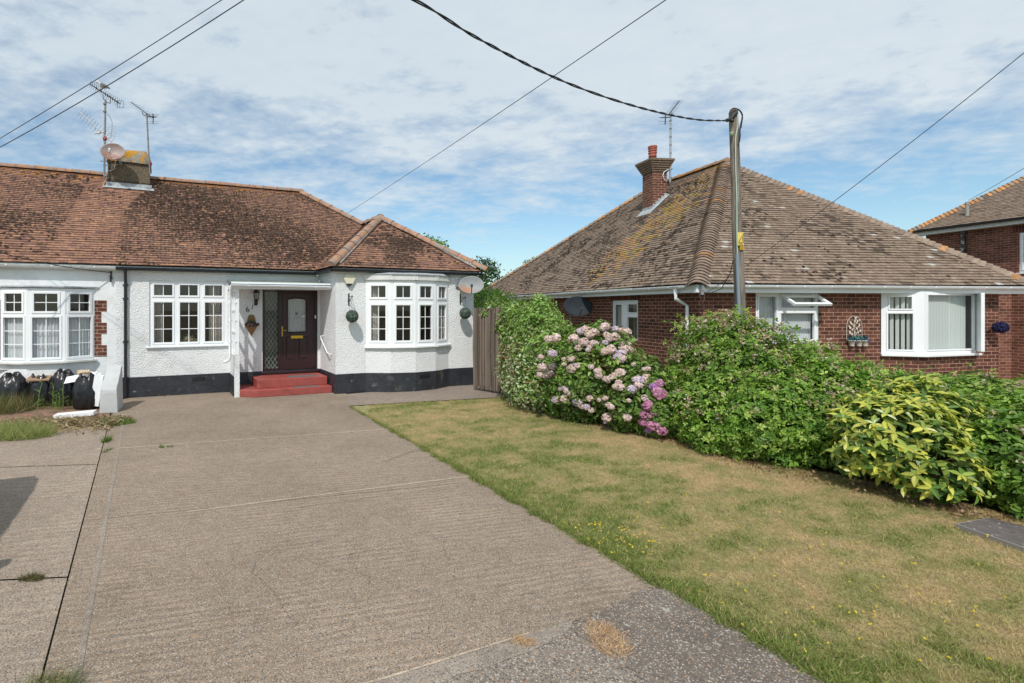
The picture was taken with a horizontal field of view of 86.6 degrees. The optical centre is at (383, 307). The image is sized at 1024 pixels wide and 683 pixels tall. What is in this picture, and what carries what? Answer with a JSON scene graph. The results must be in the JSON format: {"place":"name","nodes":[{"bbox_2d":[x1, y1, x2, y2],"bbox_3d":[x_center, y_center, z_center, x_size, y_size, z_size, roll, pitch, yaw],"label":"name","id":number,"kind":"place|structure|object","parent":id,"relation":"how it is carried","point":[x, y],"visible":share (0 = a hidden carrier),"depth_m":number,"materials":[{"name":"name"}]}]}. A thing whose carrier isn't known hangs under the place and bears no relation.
{"place":"outdoors","nodes":[
{"label":"outdoors","id":0,"kind":"place"},
{"bbox_2d":[0,578,66,682],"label":"neighbour driveway","id":1,"kind":"structure","parent":0,"point":[28,613],"depth_m":3.35,"materials":[{"name":"concrete"}]},
{"bbox_2d":[14,568,48,581],"bbox_3d":[-2.601,1.973,3.905,0.252,0.067,0.173,0,0,0],"label":"weed","id":2,"kind":"object","parent":1,"relation":"on","point":[26,577],"visible":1,"depth_m":3.89,"materials":[{"name":"green plant"}]},
{"bbox_2d":[15,654,95,682],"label":"grass tuft","id":3,"kind":"object","parent":1,"relation":"on","point":[53,679],"visible":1,"depth_m":2.81,"materials":[{"name":"green plant"}]},
{"bbox_2d":[0,465,96,578],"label":"neighbour driveway","id":4,"kind":"structure","parent":0,"point":[42,510],"depth_m":5.06,"materials":[{"name":"concrete"}]},
{"bbox_2d":[0,424,106,466],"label":"neighbour driveway","id":5,"kind":"structure","parent":0,"point":[67,448],"depth_m":7.46,"materials":[{"name":"concrete"}]},
{"bbox_2d":[0,415,64,440],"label":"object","id":6,"kind":"object","parent":5,"relation":"on","point":[16,432],"visible":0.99,"depth_m":8.17,"materials":[{"name":"green plant"}]},
{"bbox_2d":[0,405,109,425],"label":"soil","id":7,"kind":"structure","parent":0,"point":[44,412],"depth_m":9.96,"materials":[{"name":"brown soil"}]},
{"bbox_2d":[0,371,27,403],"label":"rubbish bag","id":8,"kind":"object","parent":7,"relation":"on","point":[10,382],"visible":0.72,"depth_m":10.50,"materials":[{"name":"black plastic"}]},
{"bbox_2d":[0,387,45,414],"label":"weeds","id":9,"kind":"object","parent":7,"relation":"on","point":[10,407],"visible":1,"depth_m":10.10,"materials":[{"name":"green plant"}]},
{"bbox_2d":[27,373,49,406],"bbox_3d":[-7.014,1.660,10.743,0.486,0.680,0.390,0,0,0],"label":"rubbish bag","id":10,"kind":"object","parent":7,"relation":"on","point":[33,387],"visible":0.69,"depth_m":10.61,"materials":[{"name":"black plastic"}]},
{"bbox_2d":[26,375,51,381],"bbox_3d":[-6.994,1.431,10.697,0.400,0.090,0.258,0,0,-20],"label":"cardboard sheet","id":11,"kind":"object","parent":10,"relation":"on","point":[31,379],"visible":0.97,"depth_m":10.62,"materials":[{"name":"brown cardboard"}]},
{"bbox_2d":[36,380,42,412],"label":"tall weed","id":12,"kind":"object","parent":7,"relation":"on","point":[39,395],"visible":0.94,"depth_m":9.73,"materials":[{"name":"green plant"}]},
{"bbox_2d":[0,393,97,409],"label":"weeds","id":13,"kind":"object","parent":7,"relation":"on","point":[56,407],"visible":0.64,"depth_m":10.37,"materials":[{"name":"green plant"}]},
{"bbox_2d":[47,382,57,412],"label":"tall weed","id":14,"kind":"object","parent":7,"relation":"on","point":[53,396],"visible":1,"depth_m":10.04,"materials":[{"name":"green plant"}]},
{"bbox_2d":[47,368,74,405],"bbox_3d":[-6.560,1.619,10.793,0.558,0.762,0.455,0,0,0],"label":"rubbish bag","id":15,"kind":"object","parent":7,"relation":"on","point":[58,379],"visible":0.71,"depth_m":10.63,"materials":[{"name":"black plastic"}]},
{"bbox_2d":[0,162,128,379],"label":"bungalow","id":16,"kind":"object","parent":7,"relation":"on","point":[54,319],"visible":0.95,"depth_m":11.48,"materials":[{"name":"tile"}]},
{"bbox_2d":[0,288,25,364],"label":"window","id":17,"kind":"structure","parent":16,"relation":"in","point":[14,314],"depth_m":10.73,"materials":[{"name":"plastic"}]},
{"bbox_2d":[24,288,64,364],"bbox_3d":[-6.937,0.372,10.814,0.713,1.545,0.140,0,0,-23],"label":"window","id":18,"kind":"structure","parent":16,"relation":"in","point":[30,313],"depth_m":10.82,"materials":[{"name":"plastic"}]},
{"bbox_2d":[0,252,109,272],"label":"service cable","id":19,"kind":"object","parent":16,"relation":"attached to","point":[52,264],"visible":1,"depth_m":10.56,"materials":[{"name":"black plastic"}]},
{"bbox_2d":[65,289,96,362],"bbox_3d":[-6.444,0.372,11.190,0.140,1.545,0.631,0,0,36],"label":"window","id":20,"kind":"structure","parent":16,"relation":"in","point":[72,359],"depth_m":11.21,"materials":[{"name":"plastic"}]},
{"bbox_2d":[0,413,131,434],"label":"dead leaves","id":21,"kind":"object","parent":7,"relation":"on","point":[75,424],"visible":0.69,"depth_m":8.91,"materials":[{"name":"brown plant"}]},
{"bbox_2d":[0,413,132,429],"bbox_3d":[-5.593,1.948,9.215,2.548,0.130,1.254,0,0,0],"label":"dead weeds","id":22,"kind":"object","parent":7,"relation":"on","point":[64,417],"visible":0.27,"depth_m":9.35,"materials":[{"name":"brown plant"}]},
{"bbox_2d":[53,410,96,417],"bbox_3d":[-5.676,1.958,9.700,0.662,0.104,0.220,0,0,-14],"label":"foam slab","id":23,"kind":"object","parent":7,"relation":"on","point":[83,413],"depth_m":9.63,"materials":[{"name":"white plastic"}]},
{"bbox_2d":[72,372,99,409],"bbox_3d":[-5.879,1.640,10.481,0.596,0.720,0.477,0,0,0],"label":"rubbish bag","id":24,"kind":"object","parent":7,"relation":"on","point":[83,394],"visible":0.83,"depth_m":10.29,"materials":[{"name":"black plastic"}]},
{"bbox_2d":[64,372,96,383],"bbox_3d":[-6.118,1.407,10.648,0.568,0.188,0.328,0,0,-20],"label":"white board","id":25,"kind":"object","parent":24,"relation":"on","point":[70,379],"visible":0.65,"depth_m":10.61,"materials":[{"name":"white plastic"}]},
{"bbox_2d":[76,369,90,374],"bbox_3d":[-6.035,1.296,10.597,0.220,0.083,0.204,0,0,-40],"label":"waste paper","id":26,"kind":"object","parent":24,"relation":"on","point":[84,372],"visible":0.89,"depth_m":10.55,"materials":[{"name":"beige paper"}]},
{"bbox_2d":[93,374,103,406],"bbox_3d":[-5.638,1.620,10.357,0.264,0.638,0.035,0,0,-8],"label":"foam board","id":27,"kind":"object","parent":7,"relation":"on","point":[98,381],"visible":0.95,"depth_m":10.34,"materials":[{"name":"white plastic"}]},
{"bbox_2d":[99,365,122,412],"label":"pier","id":28,"kind":"structure","parent":7,"relation":"on","point":[111,396],"depth_m":10.16,"materials":[{"name":"white paint"}]},
{"bbox_2d":[73,425,123,681],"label":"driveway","id":29,"kind":"structure","parent":0,"point":[83,640],"depth_m":3.87,"materials":[{"name":"concrete"}]},
{"bbox_2d":[0,0,221,138],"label":"overhead cable","id":30,"kind":"object","parent":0,"point":[115,67],"visible":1,"depth_m":7.73,"materials":[{"name":"grey plastic"}]},
{"bbox_2d":[0,0,243,147],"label":"overhead cable","id":31,"kind":"object","parent":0,"point":[128,72],"visible":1,"depth_m":7.70,"materials":[{"name":"grey plastic"}]},
{"bbox_2d":[103,392,387,448],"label":"driveway","id":32,"kind":"structure","parent":0,"point":[187,418],"depth_m":9.53,"materials":[{"name":"concrete"}]},
{"bbox_2d":[100,434,113,442],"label":"weed","id":33,"kind":"object","parent":32,"relation":"on","point":[108,438],"visible":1,"depth_m":7.86,"materials":[{"name":"green plant"}]},
{"bbox_2d":[85,415,138,425],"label":"weeds","id":34,"kind":"object","parent":32,"relation":"on","point":[125,422],"visible":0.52,"depth_m":9.09,"materials":[{"name":"green plant"}]},
{"bbox_2d":[102,150,488,397],"bbox_3d":[-3.158,-1.189,15.701,9.294,6.379,8.888,0,0,-23],"label":"bungalow","id":35,"kind":"object","parent":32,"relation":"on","point":[203,260],"visible":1,"depth_m":12.84,"materials":[{"name":"white paint"}]},
{"bbox_2d":[79,83,123,176],"bbox_3d":[-7.519,-4.718,13.953,1.165,2.484,0.412,0,0,-15],"label":"television aerial","id":36,"kind":"object","parent":35,"relation":"attached to","point":[105,137],"visible":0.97,"depth_m":14.02,"materials":[{"name":"grey metal"}]},
{"bbox_2d":[96,80,109,88],"bbox_3d":[-7.503,-5.928,14.068,0.354,0.238,0.142,0,0,-13],"label":"gull","id":37,"kind":"object","parent":36,"relation":"on","point":[101,85],"visible":0.94,"depth_m":14.03,"materials":[{"name":"grey"}]},
{"bbox_2d":[100,143,124,170],"bbox_3d":[-7.172,-4.018,13.933,0.573,0.686,0.739,0,0,-33],"label":"satellite dish","id":38,"kind":"object","parent":35,"relation":"attached to","point":[114,151],"visible":1,"depth_m":13.96,"materials":[{"name":"grey metal"}]},
{"bbox_2d":[129,101,158,173],"bbox_3d":[-6.588,-4.655,14.467,0.811,1.935,0.233,0,0,0],"label":"television aerial","id":39,"kind":"object","parent":35,"relation":"attached to","point":[153,121],"visible":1,"depth_m":14.44,"materials":[{"name":"grey metal"}]},
{"bbox_2d":[146,280,228,347],"bbox_3d":[-4.509,0.142,12.213,1.837,1.525,0.140,0,0,-23],"label":"window","id":40,"kind":"structure","parent":35,"relation":"in","point":[175,298],"depth_m":12.20,"materials":[{"name":"plastic"}]},
{"bbox_2d":[244,315,258,335],"bbox_3d":[-3.174,0.425,12.675,0.363,0.515,0.172,0,0,-25],"label":"wall basket","id":41,"kind":"object","parent":35,"relation":"attached to","point":[251,324],"depth_m":12.69,"materials":[{"name":"wicker"}]},
{"bbox_2d":[253,290,259,304],"bbox_3d":[-3.075,-0.262,12.706,0.156,0.410,0.192,0,0,-24],"label":"wall lantern","id":42,"kind":"object","parent":35,"relation":"attached to","point":[256,300],"depth_m":12.67,"materials":[{"name":"black metal"}]},
{"bbox_2d":[280,290,317,369],"bbox_3d":[-2.126,0.568,13.249,0.974,2.005,0.106,0,0,-24],"label":"door","id":43,"kind":"structure","parent":35,"relation":"in","point":[297,349],"depth_m":13.26,"materials":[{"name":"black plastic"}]},
{"bbox_2d":[343,273,355,285],"bbox_3d":[-0.813,-0.667,12.332,0.312,0.317,0.135,0,0,-15],"label":"alarm box","id":44,"kind":"object","parent":35,"relation":"attached to","point":[349,279],"visible":1,"depth_m":12.29,"materials":[{"name":"beige plastic"}]},
{"bbox_2d":[364,280,391,347],"bbox_3d":[-0.135,0.147,12.495,0.649,1.615,0.125,0,0,5],"label":"window","id":45,"kind":"structure","parent":35,"relation":"in","point":[386,300],"depth_m":12.50,"materials":[{"name":"plastic"}]},
{"bbox_2d":[391,280,416,347],"bbox_3d":[0.464,0.147,12.542,0.658,1.615,0.125,0,0,-14],"label":"window","id":46,"kind":"structure","parent":35,"relation":"in","point":[411,300],"depth_m":12.55,"materials":[{"name":"plastic"}]},
{"bbox_2d":[416,280,437,347],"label":"window","id":47,"kind":"structure","parent":35,"relation":"in","point":[425,301],"depth_m":12.81,"materials":[{"name":"plastic"}]},
{"bbox_2d":[436,281,450,346],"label":"window","id":48,"kind":"structure","parent":35,"relation":"in","point":[441,301],"depth_m":13.19,"materials":[{"name":"plastic"}]},
{"bbox_2d":[455,276,483,293],"bbox_3d":[2.127,-0.573,13.337,0.497,0.460,0.646,0,0,-42],"label":"satellite dish","id":49,"kind":"object","parent":35,"relation":"attached to","point":[471,284],"visible":1,"depth_m":13.34,"materials":[{"name":"grey metal"}]},
{"bbox_2d":[115,429,382,448],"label":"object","id":50,"kind":"structure","parent":0,"point":[242,439],"depth_m":8.00,"materials":[{"name":"grey concrete"}]},
{"bbox_2d":[252,562,297,623],"bbox_3d":[-0.810,1.998,3.716,0.093,0.001,0.939,0,0,-30],"label":"crack","id":51,"kind":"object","parent":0,"point":[274,591],"depth_m":3.71,"materials":[{"name":"grey concrete"}]},
{"bbox_2d":[84,429,472,519],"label":"driveway","id":52,"kind":"structure","parent":0,"point":[176,477],"depth_m":6.44,"materials":[{"name":"concrete"}]},
{"bbox_2d":[42,448,658,682],"bbox_3d":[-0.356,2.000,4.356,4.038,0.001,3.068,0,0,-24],"label":"driveway","id":53,"kind":"structure","parent":0,"point":[186,596],"depth_m":3.77,"materials":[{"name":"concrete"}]},
{"bbox_2d":[240,482,472,514],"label":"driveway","id":54,"kind":"structure","parent":0,"point":[355,498],"depth_m":5.51,"materials":[{"name":"grey concrete"}]},
{"bbox_2d":[364,677,383,682],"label":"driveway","id":55,"kind":"structure","parent":0,"point":[378,679],"depth_m":2.82,"materials":[{"name":"grey concrete"}]},
{"bbox_2d":[346,385,507,405],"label":"path","id":56,"kind":"structure","parent":0,"point":[446,393],"depth_m":12.01,"materials":[{"name":"concrete"}]},
{"bbox_2d":[473,307,503,392],"bbox_3d":[2.461,0.975,12.509,0.105,1.969,0.933,0,0,-35],"label":"wooden fence","id":57,"kind":"object","parent":56,"relation":"on","point":[486,343],"visible":0.94,"depth_m":12.50,"materials":[{"name":"brown wood"}]},
{"bbox_2d":[474,280,520,341],"bbox_3d":[3.822,0.454,18.634,2.178,3.114,1.542,0,0,0],"label":"conifer","id":58,"kind":"object","parent":56,"relation":"on","point":[479,297],"visible":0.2,"depth_m":18.43,"materials":[{"name":"green plant"}]},
{"bbox_2d":[483,287,532,358],"bbox_3d":[3.526,0.711,15.325,1.777,2.591,1.176,0,0,-34],"label":"shrub","id":59,"kind":"object","parent":56,"relation":"on","point":[504,301],"visible":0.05,"depth_m":15.26,"materials":[{"name":"green plant"}]},
{"bbox_2d":[384,632,529,678],"bbox_3d":[0.445,1.994,3.038,0.974,0.001,0.016,0,0,-24],"label":"expansion joint","id":60,"kind":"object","parent":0,"point":[433,662],"depth_m":3.02,"materials":[{"name":"grey concrete"}]},
{"bbox_2d":[372,620,573,682],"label":"driveway","id":61,"kind":"structure","parent":0,"point":[450,668],"depth_m":2.99,"materials":[{"name":"concrete"}]},
{"bbox_2d":[503,632,537,647],"bbox_3d":[0.823,1.980,3.157,0.204,0.058,0.164,0,0,0],"label":"dry grass tuft","id":62,"kind":"object","parent":61,"relation":"on","point":[523,640],"visible":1,"depth_m":3.15,"materials":[{"name":"brown plant"}]},
{"bbox_2d":[348,0,665,212],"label":"overhead cable","id":63,"kind":"object","parent":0,"point":[534,89],"visible":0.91,"depth_m":9.33,"materials":[{"name":"grey plastic"}]},
{"bbox_2d":[0,365,1023,682],"bbox_3d":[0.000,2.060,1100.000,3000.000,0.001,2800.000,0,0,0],"label":"ground","id":64,"kind":"structure","parent":0,"point":[968,501],"depth_m":5.61,"materials":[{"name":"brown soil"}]},
{"bbox_2d":[423,233,448,246],"bbox_3d":[1.449,-0.801,26.018,3.610,5.630,3.838,0,0,0],"label":"tree","id":65,"kind":"object","parent":64,"relation":"on","point":[437,240],"visible":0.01,"depth_m":25.53,"materials":[{"name":"green plant"}]},
{"bbox_2d":[464,256,504,307],"bbox_3d":[4.552,-0.507,30.765,4.622,5.047,5.078,0,0,0],"label":"tree","id":66,"kind":"object","parent":64,"relation":"on","point":[493,270],"visible":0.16,"depth_m":29.74,"materials":[{"name":"green plant"}]},
{"bbox_2d":[725,107,745,367],"bbox_3d":[5.805,-0.648,8.678,0.442,5.301,0.185,0,0,-7],"label":"utility pole","id":67,"kind":"object","parent":64,"relation":"on","point":[737,227],"visible":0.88,"depth_m":8.63,"materials":[{"name":"grey"}]},
{"bbox_2d":[411,0,727,121],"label":"overhead cable","id":68,"kind":"object","parent":67,"relation":"attached to","point":[423,4],"visible":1,"depth_m":5.50,"materials":[{"name":"black plastic"}]},
{"bbox_2d":[708,260,732,293],"bbox_3d":[6.326,-0.573,9.815,0.134,0.594,2.340,0,0,22],"label":"service cable","id":69,"kind":"object","parent":67,"relation":"attached to","point":[726,279],"visible":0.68,"depth_m":9.68,"materials":[{"name":"black plastic"}]},
{"bbox_2d":[707,53,1023,292],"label":"overhead cable","id":70,"kind":"object","parent":69,"relation":"attached to","point":[883,163],"visible":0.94,"depth_m":8.02,"materials":[{"name":"grey plastic"}]},
{"bbox_2d":[474,145,1023,391],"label":"bungalow","id":71,"kind":"object","parent":64,"relation":"on","point":[659,247],"visible":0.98,"depth_m":12.46,"materials":[{"name":"red brick"}]},
{"bbox_2d":[564,296,592,324],"bbox_3d":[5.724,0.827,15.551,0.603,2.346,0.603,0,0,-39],"label":"satellite dish","id":72,"kind":"object","parent":71,"relation":"attached to","point":[578,306],"visible":0.97,"depth_m":15.59,"materials":[{"name":"grey metal"}]},
{"bbox_2d":[613,300,637,340],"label":"window","id":73,"kind":"structure","parent":71,"relation":"in","point":[626,314],"depth_m":14.02,"materials":[{"name":"plastic"}]},
{"bbox_2d":[658,100,679,182],"bbox_3d":[9.477,-5.589,17.642,0.480,3.038,1.725,0,0,45],"label":"television aerial","id":74,"kind":"object","parent":71,"relation":"attached to","point":[670,143],"visible":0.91,"depth_m":17.74,"materials":[{"name":"silver metal"}]},
{"bbox_2d":[699,285,705,303],"bbox_3d":[6.601,-0.268,10.950,0.143,0.407,0.080,0,0,-7],"label":"junction box","id":75,"kind":"object","parent":71,"relation":"attached to","point":[702,289],"visible":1,"depth_m":10.93,"materials":[{"name":"grey plastic"}]},
{"bbox_2d":[756,293,832,342],"bbox_3d":[8.879,0.220,11.432,1.567,1.120,0.431,0,0,-7],"label":"window","id":76,"kind":"structure","parent":71,"relation":"in","point":[778,310],"depth_m":11.57,"materials":[{"name":"plastic"}]},
{"bbox_2d":[847,334,858,345],"bbox_3d":[10.372,0.710,11.677,0.206,0.274,0.181,0,0,37],"label":"plant pot","id":77,"kind":"object","parent":71,"relation":"attached to","point":[852,340],"visible":1,"depth_m":11.65,"materials":[{"name":"beige ceramic"}]},
{"bbox_2d":[846,316,861,339],"bbox_3d":[10.485,0.445,11.752,0.405,0.537,0.028,0,0,-8],"label":"trellis","id":78,"kind":"object","parent":71,"relation":"attached to","point":[854,324],"visible":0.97,"depth_m":11.75,"materials":[{"name":"beige metal"}]},
{"bbox_2d":[855,335,863,345],"bbox_3d":[10.540,0.721,11.702,0.172,0.256,0.186,0,0,18],"label":"plant pot","id":79,"kind":"object","parent":71,"relation":"attached to","point":[860,340],"visible":0.89,"depth_m":11.67,"materials":[{"name":"beige ceramic"}]},
{"bbox_2d":[862,335,870,345],"bbox_3d":[10.710,0.726,11.729,0.204,0.249,0.148,0,0,-14],"label":"plant pot","id":80,"kind":"object","parent":71,"relation":"attached to","point":[865,342],"visible":0.89,"depth_m":11.70,"materials":[{"name":"beige ceramic"}]},
{"bbox_2d":[880,291,927,356],"bbox_3d":[11.539,0.360,11.725,0.812,1.440,0.140,0,0,19],"label":"window","id":81,"kind":"structure","parent":71,"relation":"in","point":[916,309],"depth_m":11.70,"materials":[{"name":"plastic"}]},
{"bbox_2d":[924,291,981,356],"bbox_3d":[12.736,0.360,11.828,1.783,1.440,0.140,0,0,-15],"label":"window","id":82,"kind":"structure","parent":71,"relation":"in","point":[971,351],"depth_m":11.81,"materials":[{"name":"plastic"}]},
{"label":"bracket","id":83,"kind":"object","parent":71,"relation":"attached to","visible":0},
{"bbox_2d":[991,309,1009,332],"bbox_3d":[14.074,0.305,12.041,0.323,0.555,0.281,0,0,0],"label":"hanging ball","id":84,"kind":"object","parent":83,"relation":"hanging from","point":[1000,327],"visible":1,"depth_m":11.98,"materials":[{"name":"purple"}]},
{"bbox_2d":[645,304,932,476],"bbox_3d":[5.690,1.003,7.458,3.663,2.129,2.840,0,0,40],"label":"bramble","id":85,"kind":"object","parent":64,"relation":"on","point":[763,402],"visible":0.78,"depth_m":7.18,"materials":[{"name":"green plant"}]},
{"bbox_2d":[835,362,1023,521],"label":"bramble","id":86,"kind":"object","parent":64,"relation":"on","point":[999,429],"visible":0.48,"depth_m":5.42,"materials":[{"name":"green plant"}]},
{"bbox_2d":[0,0,1023,307],"label":"sky","id":87,"kind":"structure","parent":0,"point":[336,101],"materials":[{"name":"blue"}]},
{"bbox_2d":[444,621,644,682],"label":"driveway","id":88,"kind":"structure","parent":0,"point":[570,656],"depth_m":2.92,"materials":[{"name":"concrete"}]},
{"bbox_2d":[347,396,1023,682],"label":"lawn","id":89,"kind":"structure","parent":0,"point":[364,408],"depth_m":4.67,"materials":[{"name":"green plant"}]},
{"bbox_2d":[479,292,583,417],"bbox_3d":[3.358,0.849,11.200,2.184,2.332,3.781,0,0,0],"label":"ivy hedge","id":90,"kind":"object","parent":89,"relation":"on","point":[521,382],"visible":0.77,"depth_m":10.65,"materials":[{"name":"green plant"}]},
{"bbox_2d":[536,319,678,437],"bbox_3d":[3.949,1.111,9.181,2.383,1.843,1.991,0,0,37],"label":"hydrangea","id":91,"kind":"object","parent":89,"relation":"on","point":[607,399],"visible":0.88,"depth_m":8.88,"materials":[{"name":"pink plant"}]},
{"bbox_2d":[638,372,679,438],"bbox_3d":[4.359,1.555,8.408,0.618,1.127,1.274,0,0,25],"label":"hydrangea","id":92,"kind":"object","parent":89,"relation":"on","point":[657,393],"visible":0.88,"depth_m":7.94,"materials":[{"name":"pink plant"}]},
{"bbox_2d":[499,393,1020,533],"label":"fallen leaves","id":93,"kind":"object","parent":89,"relation":"on","point":[965,511],"visible":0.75,"depth_m":5.78,"materials":[{"name":"brown plant"}]},
{"bbox_2d":[819,371,995,509],"bbox_3d":[5.891,1.373,5.853,1.948,1.274,1.459,0,0,-23],"label":"spotted laurel","id":94,"kind":"object","parent":89,"relation":"on","point":[903,472],"visible":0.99,"depth_m":5.52,"materials":[{"name":"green plant"}]},
{"bbox_2d":[956,517,1023,552],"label":"manhole cover","id":95,"kind":"object","parent":89,"relation":"on","point":[997,530],"visible":1,"depth_m":4.64,"materials":[{"name":"grey concrete"}]},
{"bbox_2d":[568,587,823,682],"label":"driveway","id":96,"kind":"structure","parent":0,"point":[674,639],"depth_m":3.11,"materials":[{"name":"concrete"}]},
{"bbox_2d":[579,618,637,659],"bbox_3d":[1.350,1.975,3.185,0.311,0.069,0.411,0,0,0],"label":"dry grass tuft","id":97,"kind":"object","parent":96,"relation":"on","point":[613,635],"visible":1,"depth_m":3.16,"materials":[{"name":"brown plant"}]},
{"bbox_2d":[999,294,1023,378],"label":"brick wall","id":98,"kind":"structure","parent":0,"point":[1011,350],"depth_m":14.73,"materials":[{"name":"brown brick"}]},
{"bbox_2d":[1002,379,1023,391],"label":"neighbour forecourt","id":99,"kind":"structure","parent":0,"point":[1015,382],"depth_m":14.10,"materials":[{"name":"grey concrete"}]},
{"bbox_2d":[907,176,1023,275],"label":"house","id":100,"kind":"structure","parent":99,"relation":"on","point":[988,227],"depth_m":18.93,"materials":[{"name":"brick"}]},
{"bbox_2d":[971,168,1023,198],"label":"overhead cable","id":101,"kind":"object","parent":100,"relation":"attached to","point":[998,183],"visible":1,"depth_m":26.66,"materials":[{"name":"grey plastic"}]},
{"bbox_2d":[1015,232,1023,273],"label":"window","id":102,"kind":"structure","parent":100,"relation":"in","point":[1021,234],"depth_m":17.89,"materials":[{"name":"plastic"}]},
{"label":"bracket","id":103,"kind":"object","parent":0,"visible":0},
{"bbox_2d":[346,298,358,322],"bbox_3d":[-0.732,0.053,12.140,0.314,0.586,0.310,0,0,0],"label":"topiary ball","id":104,"kind":"object","parent":103,"relation":"hanging from","point":[352,316],"visible":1,"depth_m":12.05,"materials":[{"name":"green plant"}]},
{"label":"bracket","id":105,"kind":"object","parent":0,"visible":0},
{"bbox_2d":[459,302,470,318],"bbox_3d":[2.054,0.026,13.324,0.313,0.533,0.313,0,0,0],"label":"topiary ball","id":106,"kind":"object","parent":105,"relation":"hanging from","point":[465,313],"visible":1,"depth_m":13.23,"materials":[{"name":"green plant"}]}
]}

